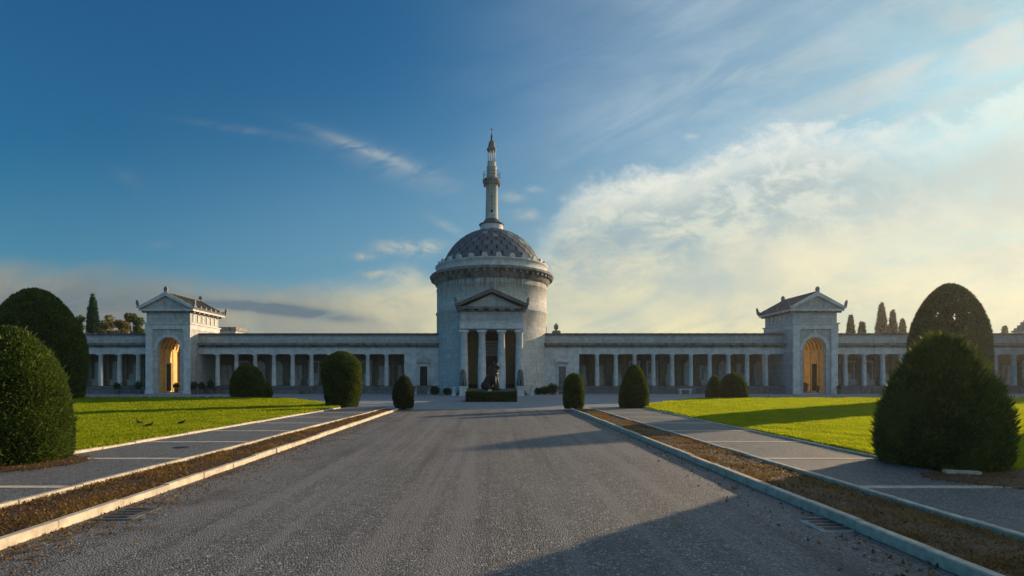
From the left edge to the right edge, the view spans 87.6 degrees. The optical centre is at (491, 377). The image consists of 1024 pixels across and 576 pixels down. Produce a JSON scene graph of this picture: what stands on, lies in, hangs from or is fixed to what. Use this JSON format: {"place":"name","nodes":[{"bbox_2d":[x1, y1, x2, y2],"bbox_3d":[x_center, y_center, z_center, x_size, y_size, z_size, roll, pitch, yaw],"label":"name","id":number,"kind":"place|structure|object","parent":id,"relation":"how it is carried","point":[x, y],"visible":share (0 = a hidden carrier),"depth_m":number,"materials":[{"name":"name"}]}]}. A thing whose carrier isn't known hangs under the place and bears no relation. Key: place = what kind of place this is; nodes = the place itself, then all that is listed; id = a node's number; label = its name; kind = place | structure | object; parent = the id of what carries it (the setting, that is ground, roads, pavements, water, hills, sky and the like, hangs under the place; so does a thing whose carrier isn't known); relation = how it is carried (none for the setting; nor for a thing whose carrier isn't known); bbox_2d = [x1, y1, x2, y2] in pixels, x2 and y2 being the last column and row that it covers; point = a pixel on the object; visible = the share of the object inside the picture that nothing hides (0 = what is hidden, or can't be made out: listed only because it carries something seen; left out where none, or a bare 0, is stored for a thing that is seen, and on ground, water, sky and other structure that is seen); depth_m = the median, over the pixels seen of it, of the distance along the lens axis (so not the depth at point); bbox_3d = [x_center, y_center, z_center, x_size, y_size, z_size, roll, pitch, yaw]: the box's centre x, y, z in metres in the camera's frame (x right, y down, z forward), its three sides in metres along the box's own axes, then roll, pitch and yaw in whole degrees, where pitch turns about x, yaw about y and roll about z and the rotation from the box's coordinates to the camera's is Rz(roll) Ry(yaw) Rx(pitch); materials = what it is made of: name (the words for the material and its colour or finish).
{"place":"outdoors","nodes":[
{"label":"outdoors","id":0,"kind":"place"},
{"bbox_2d":[0,407,386,502],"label":"path","id":1,"kind":"structure","parent":0,"point":[76,473],"depth_m":11.16,"materials":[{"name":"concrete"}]},
{"bbox_2d":[0,486,65,487],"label":"paving band","id":2,"kind":"object","parent":1,"relation":"on","point":[32,486],"visible":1,"depth_m":7.77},
{"bbox_2d":[88,458,179,458],"bbox_3d":[-7.405,1.602,10.460,2.591,0.016,0.160,0,0,0],"label":"paving band","id":3,"kind":"object","parent":1,"relation":"on","point":[135,458],"visible":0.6,"depth_m":10.44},
{"bbox_2d":[146,441,247,441],"bbox_3d":[-7.286,1.602,13.160,2.528,0.016,0.160,0,0,0],"label":"paving band","id":4,"kind":"object","parent":1,"relation":"on","point":[196,441],"visible":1,"depth_m":13.19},
{"bbox_2d":[210,430,290,430],"bbox_3d":[-7.166,1.602,15.860,2.466,0.016,0.160,0,0,0],"label":"paving band","id":5,"kind":"object","parent":1,"relation":"on","point":[250,430],"visible":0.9,"depth_m":15.91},
{"bbox_2d":[315,412,365,412],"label":"paving band","id":6,"kind":"object","parent":1,"relation":"on","point":[340,412],"visible":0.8,"depth_m":23.99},
{"bbox_2d":[0,409,390,536],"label":"soil strip","id":7,"kind":"object","parent":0,"point":[50,504],"visible":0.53,"depth_m":7.78,"materials":[{"name":"brown soil"}]},
{"bbox_2d":[0,409,392,535],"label":"leaf litter","id":8,"kind":"object","parent":7,"relation":"on","point":[67,494],"visible":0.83,"depth_m":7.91,"materials":[{"name":"brown plant"}]},
{"bbox_2d":[0,409,958,575],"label":"road","id":9,"kind":"structure","parent":0,"point":[486,492],"depth_m":6.39,"materials":[{"name":"grey asphalt"}]},
{"bbox_2d":[92,507,160,519],"bbox_3d":[-4.510,1.695,6.615,0.480,0.030,0.600,0,0,0],"label":"drain grate","id":10,"kind":"object","parent":9,"relation":"on","point":[128,513],"visible":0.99,"depth_m":6.57,"materials":[{"name":"grey metal"}]},
{"bbox_2d":[0,414,398,573],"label":"leaf litter","id":11,"kind":"object","parent":9,"relation":"on","point":[61,529],"visible":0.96,"depth_m":6.60,"materials":[{"name":"brown plant"}]},
{"bbox_2d":[600,434,956,575],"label":"leaf litter","id":12,"kind":"object","parent":9,"relation":"on","point":[873,552],"visible":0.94,"depth_m":5.66,"materials":[{"name":"brown plant"}]},
{"bbox_2d":[791,517,856,531],"bbox_3d":[3.846,1.695,6.137,0.480,0.030,0.600,0,0,0],"label":"drain grate","id":13,"kind":"object","parent":9,"relation":"on","point":[823,524],"visible":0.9,"depth_m":6.08,"materials":[{"name":"grey metal"}]},
{"bbox_2d":[0,0,1023,332],"label":"sky","id":14,"kind":"structure","parent":0,"point":[287,166],"materials":[{"name":"blue"}]},
{"bbox_2d":[85,394,1023,409],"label":"forecourt","id":15,"kind":"structure","parent":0,"point":[450,401],"depth_m":42.30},
{"bbox_2d":[85,333,144,393],"bbox_3d":[-49.300,-1.405,57.330,29.400,6.310,5.340,0,0,0],"label":"arcade gallery","id":16,"kind":"object","parent":15,"relation":"on","point":[119,358],"visible":0.23,"depth_m":55.12,"materials":[{"name":"stone"}]},
{"bbox_2d":[113,382,121,393],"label":"potted plant","id":17,"kind":"object","parent":15,"relation":"on","point":[117,386],"visible":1,"depth_m":53.45,"materials":[{"name":"green plant"}]},
{"bbox_2d":[134,381,141,393],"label":"potted plant","id":18,"kind":"object","parent":15,"relation":"on","point":[138,384],"visible":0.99,"depth_m":53.49,"materials":[{"name":"green plant"}]},
{"bbox_2d":[87,396,231,397],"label":"edging plants","id":19,"kind":"object","parent":15,"relation":"on","point":[157,396],"visible":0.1,"depth_m":39.51,"materials":[{"name":"green plant"}]},
{"bbox_2d":[136,286,227,393],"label":"arch pavilion","id":20,"kind":"structure","parent":15,"relation":"on","point":[176,325],"depth_m":53.50,"materials":[{"name":"stone"}]},
{"bbox_2d":[167,364,171,390],"bbox_3d":[-34.200,0.025,56.555,0.040,2.850,0.790,0,0,0],"label":"door","id":21,"kind":"structure","parent":20,"relation":"in","point":[169,366],"depth_m":56.58,"materials":[{"name":"brown wood"}]},
{"bbox_2d":[173,382,178,392],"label":"potted plant","id":22,"kind":"object","parent":20,"relation":"on","point":[176,385],"visible":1,"depth_m":54.48,"materials":[{"name":"green plant"}]},
{"bbox_2d":[190,382,197,393],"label":"potted plant","id":23,"kind":"object","parent":15,"relation":"on","point":[194,388],"visible":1,"depth_m":53.49,"materials":[{"name":"green plant"}]},
{"bbox_2d":[197,381,205,393],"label":"potted plant","id":24,"kind":"object","parent":15,"relation":"on","point":[201,385],"visible":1,"depth_m":53.47,"materials":[{"name":"green plant"}]},
{"bbox_2d":[206,379,214,393],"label":"potted plant","id":25,"kind":"object","parent":15,"relation":"on","point":[210,383],"visible":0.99,"depth_m":53.48,"materials":[{"name":"green plant"}]},
{"bbox_2d":[263,382,272,397],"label":"clipped bush","id":26,"kind":"object","parent":15,"relation":"on","point":[268,391],"visible":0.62,"depth_m":41.40,"materials":[{"name":"green plant"}]},
{"bbox_2d":[296,389,311,393],"bbox_3d":[-18.938,1.440,53.800,1.400,0.520,0.500,0,0,0],"label":"stone bench","id":27,"kind":"object","parent":15,"relation":"on","point":[299,391],"visible":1,"depth_m":53.60,"materials":[{"name":"grey stone"}]},
{"bbox_2d":[197,333,438,393],"bbox_3d":[-17.875,-1.405,57.330,25.150,6.310,5.340,0,0,0],"label":"arcade gallery","id":28,"kind":"object","parent":15,"relation":"on","point":[287,363],"visible":0.71,"depth_m":55.07,"materials":[{"name":"stone"}]},
{"bbox_2d":[218,327,246,332],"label":"roof hut","id":29,"kind":"object","parent":28,"relation":"on","point":[231,330],"visible":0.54,"depth_m":69.00,"materials":[{"name":"stone"}]},
{"bbox_2d":[420,366,426,385],"bbox_3d":[-7.013,-0.110,54.990,0.760,1.980,0.080,0,0,0],"label":"door","id":30,"kind":"structure","parent":28,"relation":"in","point":[423,369],"depth_m":54.97,"materials":[{"name":"brown wood"}]},
{"bbox_2d":[392,374,414,409],"bbox_3d":[-4.639,0.774,28.012,1.255,1.891,1.233,0,0,0],"label":"clipped bush","id":31,"kind":"object","parent":15,"relation":"on","point":[403,394],"visible":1,"depth_m":27.66,"materials":[{"name":"green plant"}]},
{"bbox_2d":[415,384,429,393],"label":"stone steps","id":32,"kind":"structure","parent":15,"relation":"on","point":[422,389],"depth_m":53.94,"materials":[{"name":"grey stone"}]},
{"bbox_2d":[430,386,440,393],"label":"shrub","id":33,"kind":"object","parent":15,"relation":"on","point":[434,390],"visible":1,"depth_m":51.62,"materials":[{"name":"green plant"}]},
{"bbox_2d":[442,387,451,394],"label":"shrub","id":34,"kind":"object","parent":15,"relation":"on","point":[446,390],"visible":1,"depth_m":51.66,"materials":[{"name":"green plant"}]},
{"bbox_2d":[452,386,455,395],"bbox_3d":[-3.443,1.260,48.500,0.400,0.880,0.400,0,0,0],"label":"stone bollard","id":35,"kind":"object","parent":15,"relation":"on","point":[453,390],"visible":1,"depth_m":48.36,"materials":[{"name":"grey stone"}]},
{"bbox_2d":[459,369,467,395],"bbox_3d":[-2.587,0.493,48.698,0.787,2.413,1.195,0,0,0],"label":"statue","id":36,"kind":"object","parent":15,"relation":"on","point":[463,385],"visible":1,"depth_m":48.28,"materials":[{"name":"grey stone"}]},
{"bbox_2d":[465,391,516,401],"bbox_3d":[-0.029,1.339,36.805,3.649,0.846,0.762,0,0,0],"label":"box hedge","id":37,"kind":"object","parent":15,"relation":"on","point":[489,396],"visible":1,"depth_m":36.53,"materials":[{"name":"green plant"}]},
{"bbox_2d":[430,129,553,395],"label":"round temple","id":38,"kind":"structure","parent":15,"relation":"on","point":[491,279],"depth_m":52.44,"materials":[{"name":"white stone"}]},
{"bbox_2d":[485,331,497,386],"bbox_3d":[0.000,-1.729,52.730,1.432,5.578,0.140,0,0,0],"label":"temple door","id":39,"kind":"structure","parent":38,"relation":"in","point":[490,335],"depth_m":52.76,"materials":[{"name":"brown wood"}]},
{"bbox_2d":[481,363,502,391],"bbox_3d":[0.000,0.329,38.383,1.700,2.742,1.366,0,0,0],"label":"lion statue","id":40,"kind":"object","parent":15,"relation":"on","point":[490,381],"visible":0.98,"depth_m":38.03,"materials":[{"name":"brown metal"}]},
{"bbox_2d":[516,369,524,395],"bbox_3d":[2.653,0.493,48.698,0.787,2.413,1.195,0,0,0],"label":"statue","id":41,"kind":"object","parent":15,"relation":"on","point":[520,386],"visible":1,"depth_m":48.27,"materials":[{"name":"grey stone"}]},
{"bbox_2d":[529,386,533,395],"bbox_3d":[3.638,1.260,48.500,0.400,0.880,0.400,0,0,0],"label":"stone bollard","id":42,"kind":"object","parent":15,"relation":"on","point":[531,391],"visible":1,"depth_m":48.36,"materials":[{"name":"grey stone"}]},
{"bbox_2d":[534,387,542,394],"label":"shrub","id":43,"kind":"object","parent":15,"relation":"on","point":[537,391],"visible":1,"depth_m":51.65,"materials":[{"name":"green plant"}]},
{"bbox_2d":[540,386,549,394],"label":"shrub","id":44,"kind":"object","parent":15,"relation":"on","point":[544,389],"visible":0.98,"depth_m":51.60,"materials":[{"name":"green plant"}]},
{"bbox_2d":[547,383,557,394],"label":"shrub","id":45,"kind":"object","parent":15,"relation":"on","point":[552,389],"visible":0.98,"depth_m":51.65,"materials":[{"name":"green plant"}]},
{"bbox_2d":[555,384,562,393],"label":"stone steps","id":46,"kind":"structure","parent":15,"relation":"on","point":[560,390],"depth_m":54.08,"materials":[{"name":"grey stone"}]},
{"bbox_2d":[562,373,584,408],"bbox_3d":[4.247,0.731,27.575,1.215,1.977,1.219,0,0,0],"label":"clipped bush","id":47,"kind":"object","parent":15,"relation":"on","point":[573,393],"visible":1,"depth_m":27.23,"materials":[{"name":"green plant"}]},
{"bbox_2d":[618,364,649,407],"bbox_3d":[7.499,0.496,28.087,1.674,2.448,1.685,0,0,0],"label":"clipped bush","id":48,"kind":"object","parent":15,"relation":"on","point":[634,391],"visible":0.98,"depth_m":27.62,"materials":[{"name":"green plant"}]},
{"bbox_2d":[544,333,785,393],"bbox_3d":[17.750,-1.405,57.330,24.900,6.310,5.340,0,0,0],"label":"arcade gallery","id":49,"kind":"object","parent":15,"relation":"on","point":[666,363],"visible":0.94,"depth_m":55.11,"materials":[{"name":"stone"}]},
{"bbox_2d":[552,323,560,332],"bbox_3d":[6.837,-5.120,56.600,0.840,1.240,0.840,0,0,0],"label":"roof finial","id":50,"kind":"object","parent":49,"relation":"on","point":[556,327],"visible":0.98,"depth_m":56.35,"materials":[{"name":"grey stone"}]},
{"bbox_2d":[559,366,565,385],"bbox_3d":[7.260,-0.110,54.990,0.760,1.980,0.080,0,0,0],"label":"door","id":51,"kind":"structure","parent":49,"relation":"in","point":[562,369],"depth_m":54.94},
{"bbox_2d":[677,389,692,393],"bbox_3d":[19.476,1.440,53.800,1.400,0.520,0.500,0,0,0],"label":"stone bench","id":52,"kind":"object","parent":15,"relation":"on","point":[679,391],"visible":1,"depth_m":53.60,"materials":[{"name":"grey stone"}]},
{"bbox_2d":[705,389,710,397],"bbox_3d":[16.037,1.310,39.625,0.400,0.780,0.450,0,0,0],"label":"litter bin","id":53,"kind":"object","parent":15,"relation":"on","point":[707,393],"visible":0.81,"depth_m":39.44,"materials":[{"name":"black metal"}]},
{"bbox_2d":[706,375,720,397],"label":"clipped bush","id":54,"kind":"object","parent":15,"relation":"on","point":[713,384],"visible":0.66,"depth_m":40.31,"materials":[{"name":"green plant"}]},
{"bbox_2d":[719,372,748,397],"bbox_3d":[17.752,0.683,39.220,2.071,2.142,2.102,0,0,0],"label":"clipped bush","id":55,"kind":"object","parent":15,"relation":"on","point":[733,385],"visible":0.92,"depth_m":38.56,"materials":[{"name":"green plant"}]},
{"bbox_2d":[756,286,847,393],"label":"arch pavilion","id":56,"kind":"structure","parent":15,"relation":"on","point":[807,324],"depth_m":53.50,"materials":[{"name":"stone"}]},
{"bbox_2d":[803,381,808,392],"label":"potted plant","id":57,"kind":"object","parent":56,"relation":"on","point":[805,385],"visible":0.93,"depth_m":54.49,"materials":[{"name":"green plant"}]},
{"bbox_2d":[812,364,816,390],"bbox_3d":[34.200,0.025,56.555,0.040,2.850,0.790,0,0,0],"label":"door","id":58,"kind":"structure","parent":56,"relation":"in","point":[814,366],"depth_m":56.48,"materials":[{"name":"brown wood"}]},
{"bbox_2d":[835,385,841,393],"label":"potted plant","id":59,"kind":"object","parent":15,"relation":"on","point":[838,387],"visible":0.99,"depth_m":52.62,"materials":[{"name":"green plant"}]},
{"bbox_2d":[838,333,1023,393],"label":"arcade gallery","id":60,"kind":"object","parent":15,"relation":"on","point":[867,362],"visible":0.44,"depth_m":55.12,"materials":[{"name":"stone"}]},
{"bbox_2d":[576,408,1023,575],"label":"soil strip","id":61,"kind":"object","parent":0,"point":[911,523],"visible":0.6,"depth_m":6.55,"materials":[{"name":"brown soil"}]},
{"bbox_2d":[591,407,1023,532],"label":"path","id":62,"kind":"structure","parent":0,"point":[1002,507],"depth_m":9.04,"materials":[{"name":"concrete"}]},
{"bbox_2d":[608,412,662,412],"bbox_3d":[6.459,1.602,23.960,2.454,0.016,0.160,0,0,0],"label":"paving band","id":63,"kind":"object","parent":62,"relation":"on","point":[635,412],"visible":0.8,"depth_m":23.99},
{"bbox_2d":[669,430,746,430],"bbox_3d":[6.461,1.602,15.860,2.322,0.016,0.160,0,0,0],"label":"paving band","id":64,"kind":"object","parent":62,"relation":"on","point":[707,430],"visible":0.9,"depth_m":15.91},
{"bbox_2d":[707,441,798,441],"bbox_3d":[6.462,1.602,13.160,2.278,0.016,0.160,0,0,0],"label":"paving band","id":65,"kind":"object","parent":62,"relation":"on","point":[752,441],"visible":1,"depth_m":13.19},
{"bbox_2d":[765,458,877,458],"bbox_3d":[6.462,1.602,10.460,2.234,0.016,0.160,0,0,0],"label":"paving band","id":66,"kind":"object","parent":62,"relation":"on","point":[821,458],"visible":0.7,"depth_m":10.44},
{"bbox_2d":[862,486,1012,487],"bbox_3d":[6.463,1.602,7.760,2.190,0.016,0.160,0,0,0],"label":"paving band","id":67,"kind":"object","parent":62,"relation":"on","point":[933,487],"visible":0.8,"depth_m":7.70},
{"bbox_2d":[942,469,981,474],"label":"kerb block","id":68,"kind":"structure","parent":62,"relation":"on","point":[960,471],"depth_m":8.75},
{"bbox_2d":[1011,320,1023,332],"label":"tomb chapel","id":69,"kind":"structure","parent":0,"point":[1019,328],"depth_m":78.07,"materials":[{"name":"stone"}]},
{"label":"ground","id":70,"kind":"structure","parent":0,"visible":0},
{"bbox_2d":[76,315,85,329],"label":"broadleaf tree","id":71,"kind":"object","parent":70,"relation":"on","point":[80,318],"visible":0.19,"depth_m":95.88,"materials":[{"name":"green plant"}]},
{"bbox_2d":[85,293,100,332],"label":"cypress tree","id":72,"kind":"object","parent":70,"relation":"on","point":[92,317],"visible":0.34,"depth_m":91.59,"materials":[{"name":"green plant"}]},
{"bbox_2d":[99,314,115,332],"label":"broadleaf tree","id":73,"kind":"object","parent":70,"relation":"on","point":[108,327],"visible":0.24,"depth_m":97.51,"materials":[{"name":"green plant"}]},
{"bbox_2d":[112,319,131,332],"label":"broadleaf tree","id":74,"kind":"object","parent":70,"relation":"on","point":[123,326],"visible":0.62,"depth_m":94.52,"materials":[{"name":"green plant"}]},
{"bbox_2d":[123,312,145,332],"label":"broadleaf tree","id":75,"kind":"object","parent":70,"relation":"on","point":[134,319],"visible":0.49,"depth_m":91.77,"materials":[{"name":"green plant"}]},
{"bbox_2d":[0,408,384,507],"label":"kerb","id":76,"kind":"structure","parent":70,"relation":"on","point":[29,498],"depth_m":9.11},
{"bbox_2d":[0,408,397,549],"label":"kerb","id":77,"kind":"structure","parent":70,"relation":"on","point":[22,535],"depth_m":7.25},
{"bbox_2d":[75,407,340,453],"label":"kerb","id":78,"kind":"structure","parent":70,"relation":"on","point":[135,442],"depth_m":14.70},
{"bbox_2d":[643,408,877,457],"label":"kerb","id":79,"kind":"structure","parent":70,"relation":"on","point":[836,448],"depth_m":13.82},
{"bbox_2d":[569,408,1004,575],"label":"kerb","id":80,"kind":"structure","parent":70,"relation":"on","point":[946,561],"depth_m":6.13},
{"bbox_2d":[591,408,1023,541],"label":"kerb","id":81,"kind":"structure","parent":70,"relation":"on","point":[985,525],"depth_m":7.35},
{"bbox_2d":[846,314,855,332],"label":"cypress tree","id":82,"kind":"object","parent":70,"relation":"on","point":[850,325],"visible":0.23,"depth_m":91.73,"materials":[{"name":"green plant"}]},
{"bbox_2d":[857,321,866,332],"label":"cypress tree","id":83,"kind":"object","parent":70,"relation":"on","point":[862,327],"visible":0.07,"depth_m":87.75,"materials":[{"name":"green plant"}]},
{"bbox_2d":[874,301,888,332],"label":"cypress tree","id":84,"kind":"object","parent":70,"relation":"on","point":[881,326],"visible":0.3,"depth_m":91.61,"materials":[{"name":"green plant"}]},
{"bbox_2d":[888,309,897,332],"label":"cypress tree","id":85,"kind":"object","parent":70,"relation":"on","point":[892,326],"visible":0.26,"depth_m":92.70,"materials":[{"name":"green plant"}]},
{"bbox_2d":[897,318,907,332],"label":"cypress tree","id":86,"kind":"object","parent":70,"relation":"on","point":[902,326],"visible":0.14,"depth_m":89.78,"materials":[{"name":"green plant"}]},
{"bbox_2d":[1000,325,1008,332],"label":"cypress tree","id":87,"kind":"object","parent":70,"relation":"on","point":[1003,329],"visible":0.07,"depth_m":91.88,"materials":[{"name":"green plant"}]},
{"label":"lawn","id":88,"kind":"structure","parent":0,"visible":0},
{"bbox_2d":[644,397,1023,469],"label":"grass","id":89,"kind":"structure","parent":88,"relation":"on","point":[842,422],"depth_m":20.95,"materials":[{"name":"green plant"}]},
{"bbox_2d":[868,327,1022,471],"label":"yew topiary","id":90,"kind":"object","parent":88,"relation":"on","point":[944,401],"visible":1,"depth_m":9.26,"materials":[{"name":"green plant"}]},
{"bbox_2d":[906,282,995,374],"bbox_3d":[28.311,-2.019,32.966,4.342,7.674,4.352,0,0,0],"label":"giant topiary","id":91,"kind":"object","parent":88,"relation":"on","point":[941,306],"visible":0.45,"depth_m":31.82,"materials":[{"name":"green plant"}]},
{"bbox_2d":[920,468,1023,488],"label":"bare soil","id":92,"kind":"structure","parent":88,"relation":"on","point":[995,481],"depth_m":8.43,"materials":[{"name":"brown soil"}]},
{"label":"lawn","id":93,"kind":"structure","parent":0,"visible":0},
{"bbox_2d":[0,287,89,398],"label":"giant topiary","id":94,"kind":"object","parent":93,"relation":"on","point":[49,318],"visible":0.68,"depth_m":35.82,"materials":[{"name":"green plant"}]},
{"bbox_2d":[0,453,93,473],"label":"leaf litter","id":95,"kind":"object","parent":93,"relation":"on","point":[46,467],"visible":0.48,"depth_m":9.64,"materials":[{"name":"brown plant"}]},
{"bbox_2d":[0,320,80,465],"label":"yew topiary","id":96,"kind":"object","parent":95,"relation":"on","point":[38,419],"visible":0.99,"depth_m":9.88,"materials":[{"name":"green plant"}]},
{"bbox_2d":[72,396,340,450],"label":"grass","id":97,"kind":"structure","parent":93,"relation":"on","point":[103,421],"depth_m":21.91,"materials":[{"name":"green plant"}]},
{"bbox_2d":[228,363,265,396],"bbox_3d":[-18.713,0.356,40.979,2.689,2.841,2.726,0,0,0],"label":"clipped bush","id":98,"kind":"object","parent":93,"relation":"on","point":[247,380],"visible":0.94,"depth_m":40.14,"materials":[{"name":"green plant"}]},
{"bbox_2d":[320,350,362,407],"bbox_3d":[-8.139,0.117,28.999,2.310,3.209,2.360,0,0,0],"label":"clipped bush","id":99,"kind":"object","parent":93,"relation":"on","point":[341,375],"visible":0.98,"depth_m":28.26,"materials":[{"name":"green plant"}]}
]}

